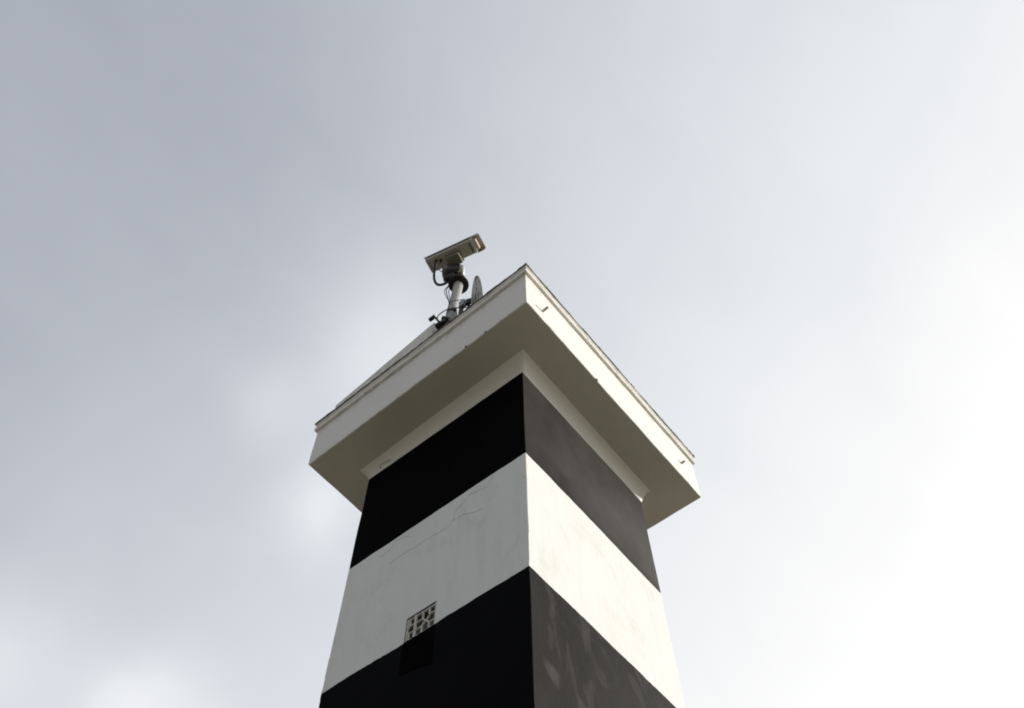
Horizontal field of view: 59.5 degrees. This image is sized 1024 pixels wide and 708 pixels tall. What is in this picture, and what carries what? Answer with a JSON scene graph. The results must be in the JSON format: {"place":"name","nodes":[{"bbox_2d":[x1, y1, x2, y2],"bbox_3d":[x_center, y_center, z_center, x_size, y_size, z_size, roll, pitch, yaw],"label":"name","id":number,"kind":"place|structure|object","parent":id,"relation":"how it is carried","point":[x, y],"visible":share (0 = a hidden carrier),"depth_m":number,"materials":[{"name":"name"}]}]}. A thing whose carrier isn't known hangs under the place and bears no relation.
{"place":"outdoors","nodes":[
{"label":"outdoors","id":0,"kind":"place"},
{"bbox_2d":[0,0,1023,707],"label":"sky","id":1,"kind":"structure","parent":0,"point":[795,228],"materials":[{"name":"grey"}]},
{"bbox_3d":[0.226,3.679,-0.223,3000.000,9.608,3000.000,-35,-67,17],"label":"ground","id":2,"kind":"structure","parent":0,"visible":0},
{"bbox_2d":[309,263,700,707],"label":"striped tower","id":3,"kind":"structure","parent":2,"relation":"on","point":[505,468],"depth_m":6.84,"materials":[{"name":"paint"}]},
{"bbox_2d":[428,314,446,329],"bbox_3d":[-0.706,-0.231,8.629,0.130,0.384,0.197,-35,-67,17],"label":"floodlight","id":4,"kind":"object","parent":3,"relation":"on","point":[440,324],"visible":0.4,"depth_m":8.74,"materials":[{"name":"black plastic"}]},
{"bbox_2d":[441,316,450,322],"bbox_3d":[-0.650,-0.251,8.657,0.093,0.452,0.069,9,-62,-5],"label":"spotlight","id":5,"kind":"object","parent":3,"relation":"on","point":[448,319],"visible":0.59,"depth_m":8.80,"materials":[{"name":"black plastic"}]},
{"bbox_2d":[446,275,468,320],"bbox_3d":[-0.589,-0.420,9.085,0.268,1.394,0.224,-35,-67,17],"label":"camera mast","id":6,"kind":"object","parent":3,"relation":"on","point":[458,285],"visible":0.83,"depth_m":9.50,"materials":[{"name":"white metal"}]},
{"bbox_2d":[437,307,466,318],"bbox_3d":[-0.588,-0.423,8.901,0.439,0.390,0.028,-34,-67,16],"label":"cable","id":7,"kind":"object","parent":6,"relation":"attached to","point":[450,308],"visible":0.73,"depth_m":8.99,"materials":[{"name":"black rubber"}]},
{"bbox_2d":[424,233,485,285],"bbox_3d":[-0.607,-0.960,9.888,0.693,0.556,0.354,-24,-64,12],"label":"security camera","id":8,"kind":"object","parent":6,"relation":"attached to","point":[449,260],"visible":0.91,"depth_m":9.96,"materials":[{"name":"paint"}]},
{"bbox_2d":[458,299,465,312],"bbox_3d":[-0.487,-0.385,8.662,0.062,0.565,0.050,-35,-67,17],"label":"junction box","id":9,"kind":"object","parent":3,"relation":"on","point":[462,303],"visible":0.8,"depth_m":8.80,"materials":[{"name":"grey plastic"}]},
{"bbox_2d":[465,298,471,307],"bbox_3d":[-0.426,-0.425,8.596,0.048,0.505,0.044,-35,-67,17],"label":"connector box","id":10,"kind":"object","parent":3,"relation":"on","point":[468,301],"visible":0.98,"depth_m":8.72,"materials":[{"name":"black plastic"}]},
{"bbox_2d":[471,276,482,303],"bbox_3d":[-0.349,-0.365,8.781,0.155,0.813,0.796,4,-62,-3],"label":"satellite dish","id":11,"kind":"object","parent":3,"relation":"on","point":[477,292],"visible":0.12,"depth_m":8.71,"materials":[{"name":"paint"}]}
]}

